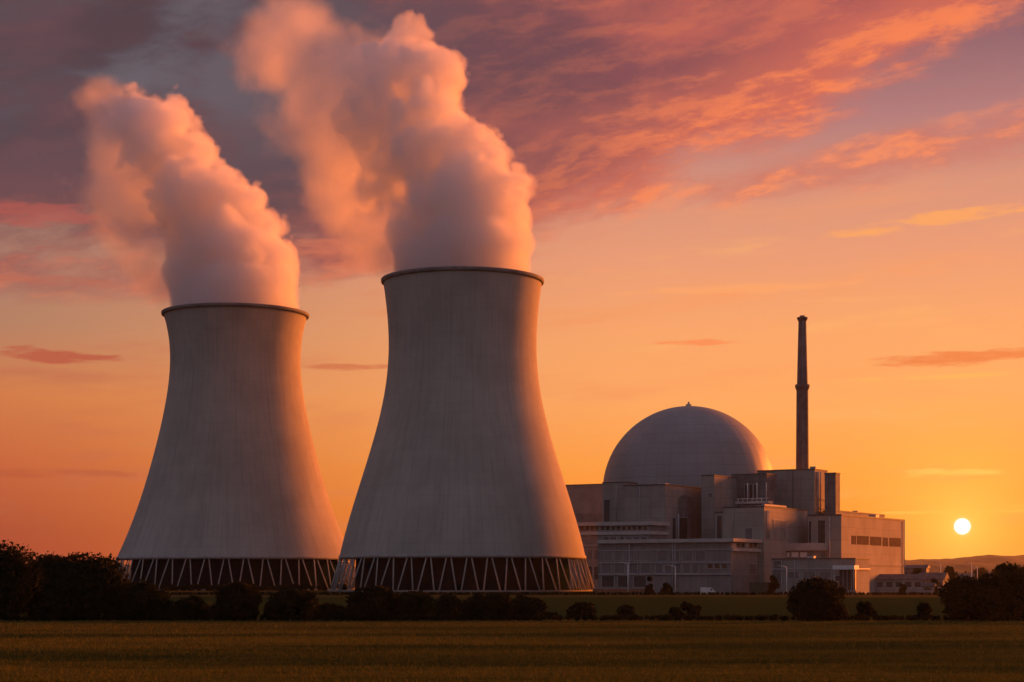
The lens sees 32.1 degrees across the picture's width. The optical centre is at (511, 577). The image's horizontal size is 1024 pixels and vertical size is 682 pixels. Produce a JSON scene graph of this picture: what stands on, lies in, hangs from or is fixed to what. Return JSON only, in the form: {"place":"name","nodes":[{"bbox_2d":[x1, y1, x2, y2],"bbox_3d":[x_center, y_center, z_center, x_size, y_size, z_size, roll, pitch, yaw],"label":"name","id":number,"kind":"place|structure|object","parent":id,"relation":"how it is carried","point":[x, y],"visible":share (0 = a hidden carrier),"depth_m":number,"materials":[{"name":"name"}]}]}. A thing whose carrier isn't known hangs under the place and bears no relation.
{"place":"outdoors","nodes":[
{"label":"outdoors","id":0,"kind":"place"},
{"bbox_2d":[0,619,1023,681],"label":"grass","id":1,"kind":"structure","parent":0,"point":[152,672],"depth_m":140.95,"materials":[{"name":"plant"}]},
{"bbox_2d":[0,581,1023,681],"bbox_3d":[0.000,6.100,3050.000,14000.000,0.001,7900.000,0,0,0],"label":"ground","id":2,"kind":"structure","parent":0,"point":[767,605],"depth_m":247.71,"materials":[{"name":"plant"}]},
{"bbox_2d":[0,540,48,614],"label":"tree","id":3,"kind":"object","parent":2,"relation":"on","point":[17,573],"visible":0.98,"depth_m":259.65,"materials":[{"name":"green plant"}]},
{"bbox_2d":[21,551,72,615],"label":"tree","id":4,"kind":"object","parent":2,"relation":"on","point":[51,559],"visible":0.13,"depth_m":266.16,"materials":[{"name":"green plant"}]},
{"bbox_2d":[36,552,131,619],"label":"tree","id":5,"kind":"object","parent":2,"relation":"on","point":[87,581],"visible":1,"depth_m":255.24,"materials":[{"name":"green plant"}]},
{"bbox_2d":[120,578,176,619],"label":"bush","id":6,"kind":"object","parent":2,"relation":"on","point":[144,598],"visible":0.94,"depth_m":255.05,"materials":[{"name":"green plant"}]},
{"bbox_2d":[0,603,321,619],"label":"hedge","id":7,"kind":"object","parent":2,"relation":"on","point":[33,611],"visible":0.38,"depth_m":258.56,"materials":[{"name":"green plant"}]},
{"bbox_2d":[168,594,210,619],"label":"bush","id":8,"kind":"object","parent":2,"relation":"on","point":[190,604],"visible":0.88,"depth_m":256.63,"materials":[{"name":"green plant"}]},
{"bbox_2d":[116,302,354,589],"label":"cooling tower","id":9,"kind":"structure","parent":2,"relation":"on","point":[234,489],"depth_m":885.84,"materials":[{"name":"concrete"}]},
{"bbox_2d":[208,580,262,619],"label":"bush","id":10,"kind":"object","parent":2,"relation":"on","point":[237,598],"visible":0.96,"depth_m":253.16,"materials":[{"name":"green plant"}]},
{"bbox_2d":[134,583,347,590],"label":"hedge","id":11,"kind":"object","parent":2,"relation":"on","point":[197,587],"visible":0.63,"depth_m":831.00,"materials":[{"name":"green plant"}]},
{"bbox_2d":[263,587,321,619],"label":"bush","id":12,"kind":"object","parent":2,"relation":"on","point":[283,602],"visible":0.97,"depth_m":255.01,"materials":[{"name":"green plant"}]},
{"bbox_2d":[320,602,345,612],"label":"bush","id":13,"kind":"object","parent":2,"relation":"on","point":[326,606],"visible":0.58,"depth_m":261.00,"materials":[{"name":"green plant"}]},
{"bbox_2d":[345,584,402,620],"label":"bush","id":14,"kind":"object","parent":2,"relation":"on","point":[376,601],"visible":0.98,"depth_m":253.62,"materials":[{"name":"green plant"}]},
{"bbox_2d":[390,589,436,619],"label":"bush","id":15,"kind":"object","parent":2,"relation":"on","point":[415,602],"visible":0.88,"depth_m":256.62,"materials":[{"name":"green plant"}]},
{"bbox_2d":[320,609,557,619],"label":"hedge","id":16,"kind":"object","parent":2,"relation":"on","point":[339,612],"visible":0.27,"depth_m":258.95,"materials":[{"name":"green plant"}]},
{"bbox_2d":[431,593,462,618],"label":"bush","id":17,"kind":"object","parent":2,"relation":"on","point":[448,602],"visible":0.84,"depth_m":260.55,"materials":[{"name":"green plant"}]},
{"bbox_2d":[327,266,593,591],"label":"cooling tower","id":18,"kind":"structure","parent":2,"relation":"on","point":[462,487],"depth_m":782.28,"materials":[{"name":"concrete"}]},
{"bbox_2d":[460,591,515,619],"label":"bush","id":19,"kind":"object","parent":2,"relation":"on","point":[479,604],"visible":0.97,"depth_m":254.66,"materials":[{"name":"green plant"}]},
{"bbox_2d":[0,614,1023,620],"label":"hedge","id":20,"kind":"object","parent":2,"relation":"on","point":[630,617],"visible":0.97,"depth_m":252.68,"materials":[{"name":"green plant"}]},
{"bbox_2d":[512,594,547,619],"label":"bush","id":21,"kind":"object","parent":2,"relation":"on","point":[528,605],"visible":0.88,"depth_m":258.10,"materials":[{"name":"green plant"}]},
{"bbox_2d":[162,591,944,594],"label":"hedge","id":22,"kind":"object","parent":2,"relation":"on","point":[604,593],"visible":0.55,"depth_m":627.69,"materials":[{"name":"green plant"}]},
{"bbox_2d":[566,601,596,617],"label":"bush","id":23,"kind":"object","parent":2,"relation":"on","point":[581,608],"visible":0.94,"depth_m":268.71,"materials":[{"name":"green plant"}]},
{"bbox_2d":[593,588,644,594],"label":"boundary wall","id":24,"kind":"structure","parent":2,"relation":"on","point":[617,590],"depth_m":643.72,"materials":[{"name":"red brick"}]},
{"bbox_2d":[616,604,635,615],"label":"bush","id":25,"kind":"object","parent":2,"relation":"on","point":[626,609],"visible":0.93,"depth_m":270.96,"materials":[{"name":"green plant"}]},
{"bbox_2d":[596,521,669,587],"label":"terrace building","id":26,"kind":"structure","parent":2,"relation":"on","point":[631,530],"depth_m":685.57,"materials":[{"name":"paint"}]},
{"bbox_2d":[645,576,653,594],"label":"shrub","id":27,"kind":"object","parent":2,"relation":"on","point":[648,588],"visible":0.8,"depth_m":643.72,"materials":[{"name":"green plant"}]},
{"bbox_2d":[623,483,700,538],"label":"turbine hall","id":28,"kind":"structure","parent":2,"relation":"on","point":[678,507],"depth_m":698.36,"materials":[{"name":"concrete"}]},
{"bbox_2d":[673,518,675,538],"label":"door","id":29,"kind":"structure","parent":28,"relation":"in","point":[674,519],"depth_m":697.72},
{"bbox_2d":[679,517,687,538],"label":"door","id":30,"kind":"structure","parent":28,"relation":"in","point":[683,521],"depth_m":704.56,"materials":[{"name":"paint"}]},
{"bbox_2d":[660,582,672,593],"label":"shrub","id":31,"kind":"object","parent":2,"relation":"on","point":[667,587],"visible":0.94,"depth_m":645.00,"materials":[{"name":"green plant"}]},
{"bbox_2d":[597,538,762,593],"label":"control building","id":32,"kind":"structure","parent":2,"relation":"on","point":[724,565],"depth_m":671.26,"materials":[{"name":"paint"}]},
{"bbox_2d":[601,563,611,572],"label":"window","id":33,"kind":"structure","parent":32,"relation":"in","point":[605,567],"depth_m":685.89,"materials":[{"name":"glass"}]},
{"bbox_2d":[601,576,613,586],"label":"window","id":34,"kind":"structure","parent":32,"relation":"in","point":[606,581],"depth_m":685.56,"materials":[{"name":"glass"}]},
{"bbox_2d":[604,551,611,560],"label":"window","id":35,"kind":"structure","parent":32,"relation":"in","point":[607,554],"depth_m":685.39,"materials":[{"name":"glass"}]},
{"bbox_2d":[614,551,621,560],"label":"window","id":36,"kind":"structure","parent":32,"relation":"in","point":[617,554],"depth_m":683.22,"materials":[{"name":"glass"}]},
{"bbox_2d":[614,563,624,572],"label":"window","id":37,"kind":"structure","parent":32,"relation":"in","point":[618,567],"depth_m":682.89,"materials":[{"name":"glass"}]},
{"bbox_2d":[617,576,628,586],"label":"window","id":38,"kind":"structure","parent":32,"relation":"in","point":[621,580],"depth_m":682.22,"materials":[{"name":"glass"}]},
{"bbox_2d":[623,551,631,560],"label":"window","id":39,"kind":"structure","parent":32,"relation":"in","point":[625,553],"depth_m":681.22,"materials":[{"name":"glass"}]},
{"bbox_2d":[627,563,637,572],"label":"window","id":40,"kind":"structure","parent":32,"relation":"in","point":[633,566],"depth_m":679.89,"materials":[{"name":"glass"}]},
{"bbox_2d":[633,551,640,560],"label":"window","id":41,"kind":"structure","parent":32,"relation":"in","point":[636,554],"depth_m":678.90,"materials":[{"name":"glass"}]},
{"bbox_2d":[633,576,645,586],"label":"window","id":42,"kind":"structure","parent":32,"relation":"in","point":[638,581],"depth_m":678.56,"materials":[{"name":"glass"}]},
{"bbox_2d":[640,563,650,572],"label":"window","id":43,"kind":"structure","parent":32,"relation":"in","point":[644,567],"depth_m":677.24,"materials":[{"name":"glass"}]},
{"bbox_2d":[643,551,650,560],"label":"window","id":44,"kind":"structure","parent":32,"relation":"in","point":[646,554],"depth_m":676.74,"materials":[{"name":"glass"}]},
{"bbox_2d":[655,563,662,572],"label":"window","id":45,"kind":"structure","parent":32,"relation":"in","point":[658,566],"depth_m":674.19,"materials":[{"name":"glass"}]},
{"bbox_2d":[657,551,667,560],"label":"window","id":46,"kind":"structure","parent":32,"relation":"in","point":[661,555],"depth_m":673.45,"materials":[{"name":"glass"}]},
{"bbox_2d":[664,563,671,572],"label":"window","id":47,"kind":"structure","parent":32,"relation":"in","point":[667,568],"depth_m":672.38,"materials":[{"name":"glass"}]},
{"bbox_2d":[670,551,679,560],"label":"window","id":48,"kind":"structure","parent":32,"relation":"in","point":[677,552],"depth_m":670.74,"materials":[{"name":"glass"}]},
{"bbox_2d":[673,563,680,572],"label":"window","id":49,"kind":"structure","parent":32,"relation":"in","point":[678,565],"depth_m":670.33,"materials":[{"name":"glass"}]},
{"bbox_2d":[682,563,689,572],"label":"window","id":50,"kind":"structure","parent":32,"relation":"in","point":[685,566],"depth_m":668.37,"materials":[{"name":"glass"}]},
{"bbox_2d":[682,551,692,560],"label":"window","id":51,"kind":"structure","parent":32,"relation":"in","point":[686,555],"depth_m":668.21,"materials":[{"name":"glass"}]},
{"bbox_2d":[691,563,698,572],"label":"window","id":52,"kind":"structure","parent":32,"relation":"in","point":[694,566],"depth_m":666.50,"materials":[{"name":"glass"}]},
{"bbox_2d":[695,551,705,560],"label":"window","id":53,"kind":"structure","parent":32,"relation":"in","point":[699,555],"depth_m":665.44,"materials":[{"name":"glass"}]},
{"bbox_2d":[748,563,756,574],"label":"window","id":54,"kind":"structure","parent":32,"relation":"in","point":[752,567],"depth_m":675.75,"materials":[{"name":"paint"}]},
{"bbox_2d":[669,601,701,617],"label":"bush","id":55,"kind":"object","parent":2,"relation":"on","point":[690,608],"visible":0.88,"depth_m":268.83,"materials":[{"name":"green plant"}]},
{"bbox_2d":[700,587,715,592],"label":"van","id":56,"kind":"object","parent":2,"relation":"on","point":[705,589],"visible":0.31,"depth_m":646.98,"materials":[{"name":"white paint"}]},
{"bbox_2d":[701,475,736,538],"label":"service block","id":57,"kind":"structure","parent":2,"relation":"on","point":[718,493],"depth_m":705.41,"materials":[{"name":"concrete"}]},
{"bbox_2d":[714,512,722,537],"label":"link block","id":58,"kind":"structure","parent":57,"relation":"attached to","point":[718,524],"depth_m":690.58,"materials":[{"name":"concrete"}]},
{"bbox_2d":[716,515,721,537],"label":"window","id":59,"kind":"structure","parent":58,"relation":"in","point":[718,517],"depth_m":690.51,"materials":[{"name":"glass"}]},
{"bbox_2d":[749,582,769,593],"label":"container","id":60,"kind":"object","parent":2,"relation":"on","point":[756,587],"visible":0.72,"depth_m":649.81,"materials":[{"name":"metal"}]},
{"bbox_2d":[723,504,807,581],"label":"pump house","id":61,"kind":"structure","parent":2,"relation":"on","point":[775,528],"depth_m":686.30,"materials":[{"name":"concrete"}]},
{"bbox_2d":[745,528,752,538],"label":"door","id":62,"kind":"structure","parent":61,"relation":"in","point":[748,531],"depth_m":683.14,"materials":[{"name":"paint"}]},
{"bbox_2d":[731,473,776,506],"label":"plant room","id":63,"kind":"object","parent":61,"relation":"on","point":[759,479],"visible":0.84,"depth_m":718.61,"materials":[{"name":"paint"}]},
{"bbox_2d":[749,484,752,497],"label":"window","id":64,"kind":"structure","parent":63,"relation":"in","point":[750,485],"depth_m":718.46,"materials":[{"name":"glass"}]},
{"bbox_2d":[753,484,757,497],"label":"window","id":65,"kind":"structure","parent":63,"relation":"in","point":[754,485],"depth_m":717.49,"materials":[{"name":"glass"}]},
{"bbox_2d":[735,482,772,506],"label":"balcony","id":66,"kind":"structure","parent":61,"relation":"attached to","point":[749,503],"depth_m":701.69,"materials":[{"name":"white paint"}]},
{"bbox_2d":[773,519,785,539],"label":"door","id":67,"kind":"structure","parent":61,"relation":"in","point":[779,526],"depth_m":692.96,"materials":[{"name":"metal"}]},
{"bbox_2d":[766,575,779,593],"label":"shrub","id":68,"kind":"object","parent":2,"relation":"on","point":[774,584],"visible":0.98,"depth_m":645.88,"materials":[{"name":"green plant"}]},
{"bbox_2d":[795,315,809,468],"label":"chimney","id":69,"kind":"object","parent":2,"relation":"on","point":[802,385],"visible":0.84,"depth_m":753.09,"materials":[{"name":"concrete"}]},
{"bbox_2d":[786,543,827,557],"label":"loading block","id":70,"kind":"structure","parent":2,"relation":"on","point":[801,550],"depth_m":695.88,"materials":[{"name":"white paint"}]},
{"bbox_2d":[786,575,848,621],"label":"bush","id":71,"kind":"object","parent":2,"relation":"on","point":[816,598],"visible":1,"depth_m":247.62,"materials":[{"name":"green plant"}]},
{"bbox_2d":[771,556,869,593],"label":"gatehouse","id":72,"kind":"object","parent":2,"relation":"on","point":[800,569],"visible":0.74,"depth_m":658.46,"materials":[{"name":"concrete"}]},
{"bbox_2d":[773,561,781,588],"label":"door","id":73,"kind":"structure","parent":72,"relation":"in","point":[777,573],"depth_m":664.30,"materials":[{"name":"paint"}]},
{"bbox_2d":[787,571,799,578],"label":"window","id":74,"kind":"structure","parent":72,"relation":"in","point":[790,574],"depth_m":661.23,"materials":[{"name":"glass"}]},
{"bbox_2d":[803,571,815,578],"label":"window","id":75,"kind":"structure","parent":72,"relation":"in","point":[806,574],"depth_m":658.01,"materials":[{"name":"glass"}]},
{"bbox_2d":[819,571,831,578],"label":"window","id":76,"kind":"structure","parent":72,"relation":"in","point":[823,574],"depth_m":654.80,"materials":[{"name":"glass"}]},
{"bbox_2d":[833,565,858,594],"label":"portico","id":77,"kind":"structure","parent":72,"relation":"attached to","point":[847,576],"depth_m":641.25,"materials":[{"name":"white paint"}]},
{"bbox_2d":[839,569,855,589],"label":"door","id":78,"kind":"structure","parent":77,"relation":"in","point":[842,573],"depth_m":642.29,"materials":[{"name":"metal"}]},
{"bbox_2d":[824,472,840,513],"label":"stair tower","id":79,"kind":"structure","parent":2,"relation":"on","point":[832,493],"depth_m":724.36,"materials":[{"name":"concrete"}]},
{"bbox_2d":[807,514,904,592],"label":"office building","id":80,"kind":"structure","parent":2,"relation":"on","point":[877,540],"depth_m":721.53,"materials":[{"name":"concrete"}]},
{"bbox_2d":[808,521,811,542],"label":"window","id":81,"kind":"structure","parent":80,"relation":"in","point":[809,522],"depth_m":703.62,"materials":[{"name":"glass"}]},
{"bbox_2d":[817,520,825,556],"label":"window","id":82,"kind":"structure","parent":80,"relation":"in","point":[821,524],"depth_m":701.13,"materials":[{"name":"glass"}]},
{"bbox_2d":[823,510,884,517],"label":"roof railing","id":83,"kind":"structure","parent":80,"relation":"on","point":[859,513],"depth_m":747.98,"materials":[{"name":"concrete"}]},
{"bbox_2d":[857,536,868,544],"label":"window","id":84,"kind":"structure","parent":80,"relation":"in","point":[861,540],"depth_m":718.28,"materials":[{"name":"glass"}]},
{"bbox_2d":[870,536,880,545],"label":"window","id":85,"kind":"structure","parent":80,"relation":"in","point":[873,540],"depth_m":730.49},
{"bbox_2d":[889,538,900,546],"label":"window","id":86,"kind":"structure","parent":80,"relation":"in","point":[895,542],"depth_m":751.84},
{"bbox_2d":[855,601,877,617],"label":"bush","id":87,"kind":"object","parent":2,"relation":"on","point":[865,608],"visible":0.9,"depth_m":261.41,"materials":[{"name":"green plant"}]},
{"bbox_2d":[874,574,923,592],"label":"shed","id":88,"kind":"structure","parent":2,"relation":"on","point":[889,583],"depth_m":729.14,"materials":[{"name":"concrete"}]},
{"bbox_2d":[899,584,906,592],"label":"shrub","id":89,"kind":"object","parent":2,"relation":"on","point":[903,588],"visible":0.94,"depth_m":699.03,"materials":[{"name":"green plant"}]},
{"bbox_2d":[912,568,922,573],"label":"tree","id":90,"kind":"object","parent":2,"relation":"on","point":[917,570],"visible":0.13,"depth_m":858.87,"materials":[{"name":"green plant"}]},
{"bbox_2d":[916,601,932,618],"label":"bush","id":91,"kind":"object","parent":2,"relation":"on","point":[925,608],"visible":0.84,"depth_m":261.47,"materials":[{"name":"green plant"}]},
{"bbox_2d":[921,582,935,592],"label":"hut","id":92,"kind":"object","parent":2,"relation":"on","point":[927,587],"visible":0.91,"depth_m":698.32,"materials":[{"name":"concrete"}]},
{"bbox_2d":[931,578,938,591],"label":"shrub","id":93,"kind":"object","parent":2,"relation":"on","point":[934,580],"visible":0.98,"depth_m":699.26,"materials":[{"name":"green plant"}]},
{"bbox_2d":[943,566,957,581],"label":"tree","id":94,"kind":"object","parent":2,"relation":"on","point":[949,570],"visible":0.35,"depth_m":998.05,"materials":[{"name":"green plant"}]},
{"bbox_2d":[937,575,1006,620],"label":"bush","id":95,"kind":"object","parent":2,"relation":"on","point":[968,596],"visible":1,"depth_m":249.22,"materials":[{"name":"green plant"}]},
{"bbox_2d":[973,567,989,579],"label":"tree","id":96,"kind":"object","parent":2,"relation":"on","point":[982,570],"visible":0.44,"depth_m":1246.74,"materials":[{"name":"green plant"}]},
{"bbox_2d":[976,561,1023,620],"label":"bush","id":97,"kind":"object","parent":2,"relation":"on","point":[1009,584],"visible":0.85,"depth_m":254.69,"materials":[{"name":"green plant"}]},
{"bbox_2d":[0,0,1023,566],"label":"sky","id":98,"kind":"structure","parent":0,"point":[685,182],"materials":[{"name":"orange"}]},
{"bbox_2d":[123,555,1023,570],"bbox_3d":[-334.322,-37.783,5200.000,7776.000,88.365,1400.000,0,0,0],"label":"hills","id":99,"kind":"structure","parent":0,"point":[989,559],"depth_m":5037.12,"materials":[{"name":"grass"},{"name":"soil"}]},
{"bbox_2d":[124,561,1023,580],"bbox_3d":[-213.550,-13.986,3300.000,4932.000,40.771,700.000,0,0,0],"label":"hills","id":100,"kind":"structure","parent":0,"point":[960,567],"depth_m":3201.57,"materials":[{"name":"grass"},{"name":"plant"}]},
{"bbox_2d":[569,522,597,587],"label":"building","id":101,"kind":"structure","parent":0,"point":[588,531],"depth_m":1077.33,"materials":[{"name":"paint"}]},
{"bbox_2d":[587,549,592,559],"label":"window","id":102,"kind":"structure","parent":101,"relation":"in","point":[589,551],"depth_m":1077.35,"materials":[{"name":"glass"}]},
{"bbox_2d":[587,566,592,579],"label":"window","id":103,"kind":"structure","parent":101,"relation":"in","point":[590,567],"depth_m":1076.96,"materials":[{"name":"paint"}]},
{"bbox_2d":[594,549,597,559],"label":"window","id":104,"kind":"structure","parent":101,"relation":"in","point":[595,550],"depth_m":1075.25,"materials":[{"name":"glass"}]},
{"bbox_2d":[594,566,597,579],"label":"window","id":105,"kind":"structure","parent":101,"relation":"in","point":[595,567],"depth_m":1075.25,"materials":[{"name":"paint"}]},
{"bbox_2d":[566,484,602,521],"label":"hall","id":106,"kind":"structure","parent":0,"point":[586,500],"depth_m":1126.08,"materials":[{"name":"concrete"}]},
{"bbox_2d":[602,482,637,521],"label":"annex building","id":107,"kind":"structure","parent":0,"point":[613,501],"depth_m":719.77,"materials":[{"name":"concrete"}]},
{"bbox_2d":[603,499,609,521],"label":"window","id":108,"kind":"structure","parent":107,"relation":"in","point":[606,502],"depth_m":721.27,"materials":[{"name":"glass"}]},
{"bbox_2d":[603,402,772,486],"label":"reactor dome","id":109,"kind":"structure","parent":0,"point":[688,444],"depth_m":742.92,"materials":[{"name":"concrete"}]},
{"bbox_2d":[757,466,827,542],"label":"machine hall","id":110,"kind":"structure","parent":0,"point":[804,489],"depth_m":729.06,"materials":[{"name":"concrete"}]},
{"bbox_2d":[905,565,929,573],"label":"shed","id":111,"kind":"structure","parent":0,"point":[910,568],"depth_m":900.26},
{"bbox_2d":[919,572,948,590],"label":"house","id":112,"kind":"structure","parent":0,"point":[941,577],"depth_m":776.85,"materials":[{"name":"concrete"}]},
{"bbox_2d":[958,573,974,580],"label":"shed","id":113,"kind":"structure","parent":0,"point":[966,574],"depth_m":1176.12,"materials":[{"name":"metal"}]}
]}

